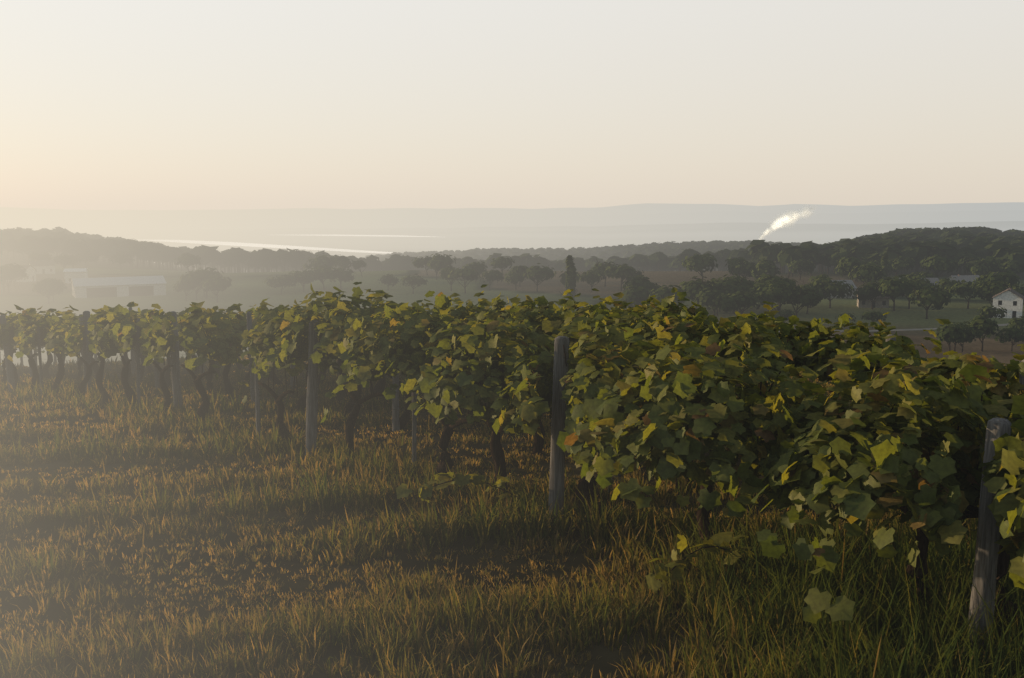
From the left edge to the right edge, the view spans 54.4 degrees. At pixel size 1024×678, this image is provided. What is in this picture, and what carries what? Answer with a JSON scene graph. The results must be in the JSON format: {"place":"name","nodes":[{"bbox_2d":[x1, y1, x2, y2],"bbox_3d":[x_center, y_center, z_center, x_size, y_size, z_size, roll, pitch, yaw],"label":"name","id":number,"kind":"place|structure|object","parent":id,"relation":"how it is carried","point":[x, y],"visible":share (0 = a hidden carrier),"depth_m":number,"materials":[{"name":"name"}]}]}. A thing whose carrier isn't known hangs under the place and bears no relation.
{"place":"outdoors","nodes":[
{"label":"outdoors","id":0,"kind":"place"},
{"bbox_2d":[145,240,397,253],"bbox_3d":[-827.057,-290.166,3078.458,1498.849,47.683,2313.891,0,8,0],"label":"river","id":1,"kind":"structure","parent":0,"point":[255,245],"depth_m":3153.72,"materials":[{"name":"liquid"}]},
{"bbox_2d":[309,235,430,236],"bbox_3d":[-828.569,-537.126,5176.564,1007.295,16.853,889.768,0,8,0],"label":"river","id":2,"kind":"structure","parent":0,"point":[373,235],"depth_m":5128.53,"materials":[{"name":"liquid"}]},
{"bbox_2d":[0,202,1023,677],"bbox_3d":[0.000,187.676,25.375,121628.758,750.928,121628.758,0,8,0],"label":"ground","id":3,"kind":"structure","parent":0,"point":[498,228],"depth_m":201.97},
{"bbox_2d":[0,315,15,391],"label":"vine post","id":4,"kind":"object","parent":3,"relation":"on","point":[9,367],"visible":0.66,"depth_m":17.17,"materials":[{"name":"grey wood"}]},
{"bbox_2d":[0,262,26,294],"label":"tree","id":5,"kind":"object","parent":3,"relation":"on","point":[11,272],"visible":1,"depth_m":346.03,"materials":[{"name":"green plant"}]},
{"bbox_2d":[4,265,35,281],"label":"farm house","id":6,"kind":"structure","parent":3,"relation":"on","point":[30,270],"depth_m":412.34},
{"bbox_2d":[37,320,43,395],"bbox_3d":[-7.707,0.434,16.272,0.057,1.500,0.060,0,8,0],"label":"vine stake","id":7,"kind":"object","parent":3,"relation":"on","point":[40,358],"visible":0.57,"depth_m":16.24,"materials":[{"name":"grey wood"}]},
{"bbox_2d":[28,260,55,273],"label":"farm house","id":8,"kind":"structure","parent":3,"relation":"on","point":[44,266],"depth_m":464.52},
{"bbox_2d":[33,278,63,303],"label":"tree","id":9,"kind":"object","parent":3,"relation":"on","point":[48,292],"visible":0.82,"depth_m":316.65,"materials":[{"name":"green plant"}]},
{"bbox_2d":[32,278,67,299],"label":"tree","id":10,"kind":"object","parent":3,"relation":"on","point":[49,283],"visible":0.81,"depth_m":316.57,"materials":[{"name":"green plant"}]},
{"bbox_2d":[63,268,87,283],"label":"building","id":11,"kind":"structure","parent":3,"relation":"on","point":[70,274],"depth_m":411.57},
{"bbox_2d":[83,311,90,391],"bbox_3d":[-6.744,0.356,15.798,0.173,1.609,0.117,-3,8,-18],"label":"vine post","id":12,"kind":"object","parent":3,"relation":"on","point":[86,343],"visible":0.51,"depth_m":15.73,"materials":[{"name":"grey wood"}]},
{"bbox_2d":[70,276,166,297],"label":"farm shed","id":13,"kind":"structure","parent":3,"relation":"on","point":[118,286],"depth_m":352.38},
{"bbox_2d":[136,319,140,408],"bbox_3d":[-5.117,0.467,13.628,0.109,1.501,0.052,-3,8,-21],"label":"vine stake","id":14,"kind":"object","parent":3,"relation":"on","point":[138,360],"visible":0.64,"depth_m":13.60,"materials":[{"name":"grey wood"}]},
{"bbox_2d":[170,311,181,410],"bbox_3d":[-4.410,0.439,13.061,0.118,1.617,0.173,0,8,0],"label":"vine post","id":15,"kind":"object","parent":3,"relation":"on","point":[176,380],"visible":0.48,"depth_m":13.02,"materials":[{"name":"grey wood"}]},
{"bbox_2d":[172,281,199,300],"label":"tree","id":16,"kind":"object","parent":3,"relation":"on","point":[180,286],"visible":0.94,"depth_m":332.55,"materials":[{"name":"green plant"}]},
{"bbox_2d":[174,253,201,273],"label":"tree","id":17,"kind":"object","parent":3,"relation":"on","point":[189,259],"visible":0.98,"depth_m":467.87,"materials":[{"name":"green plant"}]},
{"bbox_2d":[0,227,380,272],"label":"ridge woods","id":18,"kind":"structure","parent":3,"relation":"on","point":[27,241],"depth_m":585.97,"materials":[{"name":"green plant"}]},
{"bbox_2d":[180,270,210,300],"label":"tree","id":19,"kind":"object","parent":3,"relation":"on","point":[197,277],"visible":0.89,"depth_m":333.11,"materials":[{"name":"green plant"}]},
{"bbox_2d":[191,267,223,298],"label":"tree","id":20,"kind":"object","parent":3,"relation":"on","point":[206,272],"visible":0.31,"depth_m":342.14,"materials":[{"name":"green plant"}]},
{"bbox_2d":[200,275,231,302],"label":"tree","id":21,"kind":"object","parent":3,"relation":"on","point":[217,283],"visible":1,"depth_m":326.19,"materials":[{"name":"green plant"}]},
{"bbox_2d":[246,312,254,404],"bbox_3d":[-3.627,0.395,13.921,0.129,1.562,0.087,3,8,21],"label":"vine post","id":22,"kind":"object","parent":3,"relation":"on","point":[249,327],"visible":0.54,"depth_m":13.90,"materials":[{"name":"grey wood"}]},
{"bbox_2d":[254,330,260,439],"bbox_3d":[-2.730,0.646,10.675,0.066,1.500,0.057,4,9,30],"label":"vine stake","id":23,"kind":"object","parent":3,"relation":"on","point":[257,401],"visible":0.41,"depth_m":10.67,"materials":[{"name":"grey wood"}]},
{"bbox_2d":[262,274,298,294],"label":"tree","id":24,"kind":"object","parent":3,"relation":"on","point":[285,281],"visible":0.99,"depth_m":354.07,"materials":[{"name":"green plant"}]},
{"bbox_2d":[288,270,318,292],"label":"tree","id":25,"kind":"object","parent":3,"relation":"on","point":[305,277],"visible":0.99,"depth_m":359.78,"materials":[{"name":"green plant"}]},
{"bbox_2d":[305,320,318,457],"bbox_3d":[-1.967,0.624,9.798,0.192,1.626,0.116,-2,8,-14],"label":"vine post","id":26,"kind":"object","parent":3,"relation":"on","point":[311,409],"visible":0.61,"depth_m":9.75,"materials":[{"name":"grey wood"}]},
{"bbox_2d":[303,250,338,269],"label":"tree","id":27,"kind":"object","parent":3,"relation":"on","point":[322,260],"visible":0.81,"depth_m":431.99,"materials":[{"name":"green plant"}]},
{"bbox_2d":[304,264,339,289],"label":"tree","id":28,"kind":"object","parent":3,"relation":"on","point":[324,272],"visible":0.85,"depth_m":368.81,"materials":[{"name":"green plant"}]},
{"bbox_2d":[329,266,356,289],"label":"tree","id":29,"kind":"object","parent":3,"relation":"on","point":[345,276],"visible":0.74,"depth_m":377.26,"materials":[{"name":"green plant"}]},
{"bbox_2d":[333,254,352,269],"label":"tree","id":30,"kind":"object","parent":3,"relation":"on","point":[344,262],"visible":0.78,"depth_m":451.47,"materials":[{"name":"green plant"}]},
{"bbox_2d":[351,260,365,276],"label":"tree","id":31,"kind":"object","parent":3,"relation":"on","point":[357,264],"visible":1,"depth_m":449.21,"materials":[{"name":"green plant"}]},
{"bbox_2d":[0,287,718,379],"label":"vine leaves","id":32,"kind":"object","parent":3,"relation":"on","point":[113,331],"visible":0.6,"depth_m":12.91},
{"bbox_2d":[377,273,398,290],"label":"tree","id":33,"kind":"object","parent":3,"relation":"on","point":[390,279],"visible":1,"depth_m":370.67,"materials":[{"name":"green plant"}]},
{"bbox_2d":[392,373,399,431],"bbox_3d":[-1.332,0.520,11.364,0.094,1.596,0.105,0,8,0],"label":"vine post","id":34,"kind":"object","parent":3,"relation":"on","point":[395,416],"visible":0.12,"depth_m":11.38,"materials":[{"name":"grey wood"}]},
{"bbox_2d":[412,392,416,465],"bbox_3d":[-0.887,0.714,9.026,0.063,1.500,0.059,0,8,0],"label":"vine stake","id":35,"kind":"object","parent":3,"relation":"on","point":[414,432],"visible":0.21,"depth_m":9.02,"materials":[{"name":"grey wood"}]},
{"bbox_2d":[400,273,428,293],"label":"tree","id":36,"kind":"object","parent":3,"relation":"on","point":[412,280],"visible":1,"depth_m":355.73,"materials":[{"name":"green plant"}]},
{"bbox_2d":[412,256,431,274],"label":"tree","id":37,"kind":"object","parent":3,"relation":"on","point":[418,262],"visible":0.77,"depth_m":453.49,"materials":[{"name":"green plant"}]},
{"bbox_2d":[427,258,445,279],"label":"tree","id":38,"kind":"object","parent":3,"relation":"on","point":[438,265],"visible":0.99,"depth_m":426.65,"materials":[{"name":"green plant"}]},
{"bbox_2d":[427,252,456,270],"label":"tree","id":39,"kind":"object","parent":3,"relation":"on","point":[447,259],"visible":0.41,"depth_m":439.68,"materials":[{"name":"green plant"}]},
{"bbox_2d":[439,265,459,290],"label":"tree","id":40,"kind":"object","parent":3,"relation":"on","point":[445,272],"visible":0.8,"depth_m":369.36,"materials":[{"name":"green plant"}]},
{"bbox_2d":[448,268,480,293],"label":"tree","id":41,"kind":"object","parent":3,"relation":"on","point":[467,274],"visible":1,"depth_m":356.14,"materials":[{"name":"green plant"}]},
{"bbox_2d":[462,261,487,281],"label":"tree","id":42,"kind":"object","parent":3,"relation":"on","point":[478,267],"visible":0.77,"depth_m":412.34,"materials":[{"name":"green plant"}]},
{"bbox_2d":[480,270,503,290],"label":"tree","id":43,"kind":"object","parent":3,"relation":"on","point":[491,275],"visible":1,"depth_m":369.70,"materials":[{"name":"green plant"}]},
{"bbox_2d":[488,256,514,275],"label":"tree","id":44,"kind":"object","parent":3,"relation":"on","point":[502,263],"visible":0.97,"depth_m":439.76,"materials":[{"name":"green plant"}]},
{"bbox_2d":[0,352,1023,677],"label":"grass","id":45,"kind":"structure","parent":3,"relation":"on","point":[932,636],"depth_m":6.02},
{"bbox_2d":[0,347,1023,632],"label":"grapevines","id":46,"kind":"object","parent":3,"relation":"on","point":[498,457],"visible":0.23,"depth_m":10.35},
{"bbox_2d":[154,307,1005,581],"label":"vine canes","id":47,"kind":"object","parent":46,"relation":"attached to","point":[552,372],"visible":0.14,"depth_m":7.47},
{"bbox_2d":[238,282,1023,623],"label":"vine leaves","id":48,"kind":"object","parent":47,"relation":"attached to","point":[672,404],"visible":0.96,"depth_m":5.68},
{"bbox_2d":[504,272,525,289],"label":"tree","id":49,"kind":"object","parent":3,"relation":"on","point":[514,278],"visible":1,"depth_m":375.78,"materials":[{"name":"green plant"}]},
{"bbox_2d":[15,316,1015,536],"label":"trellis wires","id":50,"kind":"object","parent":3,"relation":"on","point":[458,347],"visible":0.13,"depth_m":9.06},
{"bbox_2d":[507,266,532,286],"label":"tree","id":51,"kind":"object","parent":3,"relation":"on","point":[518,269],"visible":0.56,"depth_m":392.54,"materials":[{"name":"green plant"}]},
{"bbox_2d":[523,263,555,291],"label":"tree","id":52,"kind":"object","parent":3,"relation":"on","point":[538,273],"visible":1,"depth_m":364.52,"materials":[{"name":"green plant"}]},
{"bbox_2d":[548,336,568,520],"bbox_3d":[0.337,0.782,7.256,0.171,1.612,0.117,-3,8,-23],"label":"vine post","id":53,"kind":"object","parent":3,"relation":"on","point":[557,456],"visible":0.65,"depth_m":7.20,"materials":[{"name":"grey wood"}]},
{"bbox_2d":[559,255,577,300],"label":"poplar","id":54,"kind":"object","parent":3,"relation":"on","point":[570,275],"visible":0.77,"depth_m":309.50,"materials":[{"name":"green plant"}]},
{"bbox_2d":[576,269,605,291],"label":"tree","id":55,"kind":"object","parent":3,"relation":"on","point":[588,276],"visible":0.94,"depth_m":369.33,"materials":[{"name":"green plant"}]},
{"bbox_2d":[591,258,621,286],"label":"tree","id":56,"kind":"object","parent":3,"relation":"on","point":[601,267],"visible":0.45,"depth_m":396.58,"materials":[{"name":"green plant"}]},
{"bbox_2d":[604,263,643,290],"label":"tree","id":57,"kind":"object","parent":3,"relation":"on","point":[623,272],"visible":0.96,"depth_m":372.41,"materials":[{"name":"green plant"}]},
{"bbox_2d":[619,285,656,306],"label":"tree","id":58,"kind":"object","parent":3,"relation":"on","point":[638,296],"visible":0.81,"depth_m":268.04,"materials":[{"name":"green plant"}]},
{"bbox_2d":[622,275,658,292],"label":"tree","id":59,"kind":"object","parent":3,"relation":"on","point":[639,281],"visible":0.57,"depth_m":301.96,"materials":[{"name":"green plant"}]},
{"bbox_2d":[648,285,689,306],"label":"tree","id":60,"kind":"object","parent":3,"relation":"on","point":[662,292],"visible":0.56,"depth_m":261.25,"materials":[{"name":"green plant"}]},
{"bbox_2d":[681,253,717,278],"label":"tree","id":61,"kind":"object","parent":3,"relation":"on","point":[698,262],"visible":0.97,"depth_m":402.42,"materials":[{"name":"green plant"}]},
{"bbox_2d":[679,276,722,308],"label":"tree","id":62,"kind":"object","parent":3,"relation":"on","point":[693,288],"visible":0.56,"depth_m":281.94,"materials":[{"name":"green plant"}]},
{"bbox_2d":[705,276,750,312],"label":"tree","id":63,"kind":"object","parent":3,"relation":"on","point":[733,280],"visible":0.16,"depth_m":290.17,"materials":[{"name":"green plant"}]},
{"bbox_2d":[711,274,751,313],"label":"tree","id":64,"kind":"object","parent":3,"relation":"on","point":[731,288],"visible":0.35,"depth_m":285.89,"materials":[{"name":"green plant"}]},
{"bbox_2d":[725,257,755,275],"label":"tree","id":65,"kind":"object","parent":3,"relation":"on","point":[732,263],"visible":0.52,"depth_m":399.01,"materials":[{"name":"green plant"}]},
{"bbox_2d":[729,260,766,278],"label":"tree","id":66,"kind":"object","parent":3,"relation":"on","point":[747,268],"visible":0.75,"depth_m":394.53,"materials":[{"name":"green plant"}]},
{"bbox_2d":[750,258,780,278],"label":"tree","id":67,"kind":"object","parent":3,"relation":"on","point":[765,266],"visible":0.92,"depth_m":387.52,"materials":[{"name":"green plant"}]},
{"bbox_2d":[747,273,790,316],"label":"tree","id":68,"kind":"object","parent":3,"relation":"on","point":[756,286],"visible":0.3,"depth_m":279.63,"materials":[{"name":"green plant"}]},
{"bbox_2d":[755,273,793,310],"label":"tree","id":69,"kind":"object","parent":3,"relation":"on","point":[769,277],"visible":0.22,"depth_m":299.18,"materials":[{"name":"green plant"}]},
{"bbox_2d":[753,282,803,310],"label":"tree","id":70,"kind":"object","parent":3,"relation":"on","point":[772,293],"visible":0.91,"depth_m":271.72,"materials":[{"name":"green plant"}]},
{"bbox_2d":[769,309,796,321],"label":"tree","id":71,"kind":"object","parent":3,"relation":"on","point":[786,314],"visible":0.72,"depth_m":250.25,"materials":[{"name":"green plant"}]},
{"bbox_2d":[773,286,823,314],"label":"tree","id":72,"kind":"object","parent":3,"relation":"on","point":[810,298],"visible":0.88,"depth_m":271.34,"materials":[{"name":"green plant"}]},
{"bbox_2d":[788,258,815,279],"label":"tree","id":73,"kind":"object","parent":3,"relation":"on","point":[808,266],"visible":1,"depth_m":431.74,"materials":[{"name":"green plant"}]},
{"bbox_2d":[796,282,828,307],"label":"tree","id":74,"kind":"object","parent":3,"relation":"on","point":[816,286],"visible":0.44,"depth_m":307.34,"materials":[{"name":"green plant"}]},
{"bbox_2d":[811,276,854,307],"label":"tree","id":75,"kind":"object","parent":3,"relation":"on","point":[835,288],"visible":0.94,"depth_m":306.38,"materials":[{"name":"green plant"}]},
{"bbox_2d":[828,250,855,266],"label":"tree","id":76,"kind":"object","parent":3,"relation":"on","point":[835,257],"visible":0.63,"depth_m":454.01,"materials":[{"name":"green plant"}]},
{"bbox_2d":[834,256,861,279],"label":"tree","id":77,"kind":"object","parent":3,"relation":"on","point":[845,264],"visible":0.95,"depth_m":399.69,"materials":[{"name":"green plant"}]},
{"bbox_2d":[848,262,885,284],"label":"tree","id":78,"kind":"object","parent":3,"relation":"on","point":[868,272],"visible":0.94,"depth_m":361.12,"materials":[{"name":"green plant"}]},
{"bbox_2d":[852,280,881,308],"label":"tree","id":79,"kind":"object","parent":3,"relation":"on","point":[867,291],"visible":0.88,"depth_m":305.22,"materials":[{"name":"green plant"}]},
{"bbox_2d":[856,290,890,307],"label":"house","id":80,"kind":"structure","parent":3,"relation":"on","point":[879,302],"depth_m":311.00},
{"bbox_2d":[861,311,886,327],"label":"tree","id":81,"kind":"object","parent":3,"relation":"on","point":[873,316],"visible":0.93,"depth_m":251.88,"materials":[{"name":"green plant"}]},
{"bbox_2d":[726,226,1023,280],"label":"ridge woods","id":82,"kind":"structure","parent":3,"relation":"on","point":[962,246],"depth_m":479.34,"materials":[{"name":"green plant"}]},
{"bbox_2d":[880,252,888,281],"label":"cypress tree","id":83,"kind":"object","parent":3,"relation":"on","point":[885,262],"visible":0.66,"depth_m":403.79,"materials":[{"name":"green plant"}]},
{"bbox_2d":[874,274,912,310],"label":"tree","id":84,"kind":"object","parent":3,"relation":"on","point":[894,288],"visible":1,"depth_m":297.13,"materials":[{"name":"green plant"}]},
{"bbox_2d":[779,324,1008,331],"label":"farm track","id":85,"kind":"structure","parent":3,"relation":"on","point":[913,329],"depth_m":250.46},
{"bbox_2d":[888,256,916,275],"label":"tree","id":86,"kind":"object","parent":3,"relation":"on","point":[906,263],"visible":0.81,"depth_m":424.78,"materials":[{"name":"green plant"}]},
{"bbox_2d":[901,278,922,308],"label":"tree","id":87,"kind":"object","parent":3,"relation":"on","point":[916,286],"visible":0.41,"depth_m":303.38,"materials":[{"name":"green plant"}]},
{"bbox_2d":[908,278,937,303],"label":"tree","id":88,"kind":"object","parent":3,"relation":"on","point":[923,282],"visible":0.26,"depth_m":321.78,"materials":[{"name":"green plant"}]},
{"bbox_2d":[908,285,952,318],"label":"tree","id":89,"kind":"object","parent":3,"relation":"on","point":[937,298],"visible":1,"depth_m":277.56,"materials":[{"name":"green plant"}]},
{"bbox_2d":[919,254,960,277],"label":"tree","id":90,"kind":"object","parent":3,"relation":"on","point":[935,262],"visible":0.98,"depth_m":405.47,"materials":[{"name":"green plant"}]},
{"bbox_2d":[935,277,960,298],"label":"tree","id":91,"kind":"object","parent":3,"relation":"on","point":[945,283],"visible":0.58,"depth_m":326.51,"materials":[{"name":"green plant"}]},
{"bbox_2d":[935,323,965,350],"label":"tree","id":92,"kind":"object","parent":3,"relation":"on","point":[949,333],"visible":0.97,"depth_m":192.27,"materials":[{"name":"green plant"}]},
{"bbox_2d":[930,321,980,350],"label":"tree","id":93,"kind":"object","parent":3,"relation":"on","point":[967,327],"visible":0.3,"depth_m":197.93,"materials":[{"name":"green plant"}]},
{"bbox_2d":[947,275,979,282],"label":"house","id":94,"kind":"structure","parent":3,"relation":"on","point":[967,278],"depth_m":369.47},
{"bbox_2d":[952,330,976,351],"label":"tree","id":95,"kind":"object","parent":3,"relation":"on","point":[968,339],"visible":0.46,"depth_m":198.01,"materials":[{"name":"green plant"}]},
{"bbox_2d":[948,279,986,308],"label":"tree","id":96,"kind":"object","parent":3,"relation":"on","point":[963,289],"visible":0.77,"depth_m":304.20,"materials":[{"name":"green plant"}]},
{"bbox_2d":[962,263,998,275],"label":"tree","id":97,"kind":"object","parent":3,"relation":"on","point":[981,269],"visible":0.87,"depth_m":395.49,"materials":[{"name":"green plant"}]},
{"bbox_2d":[968,315,998,350],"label":"tree","id":98,"kind":"object","parent":3,"relation":"on","point":[982,325],"visible":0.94,"depth_m":200.82,"materials":[{"name":"green plant"}]},
{"bbox_2d":[966,256,1005,274],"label":"tree","id":99,"kind":"object","parent":3,"relation":"on","point":[989,261],"visible":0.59,"depth_m":399.13,"materials":[{"name":"green plant"}]},
{"bbox_2d":[965,418,1010,665],"bbox_3d":[2.297,1.111,4.832,0.162,1.472,0.126,0,8,0],"label":"vine post","id":100,"kind":"object","parent":3,"relation":"on","point":[987,546],"visible":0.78,"depth_m":4.79,"materials":[{"name":"grey wood"}]},
{"bbox_2d":[972,271,1009,285],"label":"tree","id":101,"kind":"object","parent":3,"relation":"on","point":[990,276],"visible":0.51,"depth_m":321.00,"materials":[{"name":"green plant"}]},
{"bbox_2d":[970,280,1012,305],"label":"tree","id":102,"kind":"object","parent":3,"relation":"on","point":[990,289],"visible":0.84,"depth_m":289.87,"materials":[{"name":"green plant"}]},
{"bbox_2d":[976,306,1006,319],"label":"tree","id":103,"kind":"object","parent":3,"relation":"on","point":[988,312],"visible":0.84,"depth_m":251.44,"materials":[{"name":"green plant"}]},
{"bbox_2d":[992,287,1023,317],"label":"white house","id":104,"kind":"structure","parent":3,"relation":"on","point":[1009,299],"depth_m":280.36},
{"bbox_2d":[995,269,1020,286],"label":"tree","id":105,"kind":"object","parent":3,"relation":"on","point":[1013,279],"visible":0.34,"depth_m":325.22,"materials":[{"name":"green plant"}]},
{"bbox_2d":[993,260,1023,273],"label":"tree","id":106,"kind":"object","parent":3,"relation":"on","point":[1015,267],"visible":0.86,"depth_m":393.32,"materials":[{"name":"green plant"}]},
{"bbox_2d":[994,326,1023,351],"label":"tree","id":107,"kind":"object","parent":3,"relation":"on","point":[1014,332],"visible":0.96,"depth_m":202.13,"materials":[{"name":"green plant"}]},
{"bbox_2d":[1007,316,1023,331],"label":"tree","id":108,"kind":"object","parent":3,"relation":"on","point":[1017,322],"visible":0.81,"depth_m":227.31,"materials":[{"name":"green plant"}]},
{"bbox_2d":[0,0,1023,209],"label":"sky","id":109,"kind":"structure","parent":0,"point":[105,104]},
{"bbox_2d":[292,228,917,271],"bbox_3d":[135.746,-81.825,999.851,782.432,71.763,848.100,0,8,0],"label":"wooded ridge","id":110,"kind":"structure","parent":0,"point":[664,256],"depth_m":728.08,"materials":[{"name":"green plant"}]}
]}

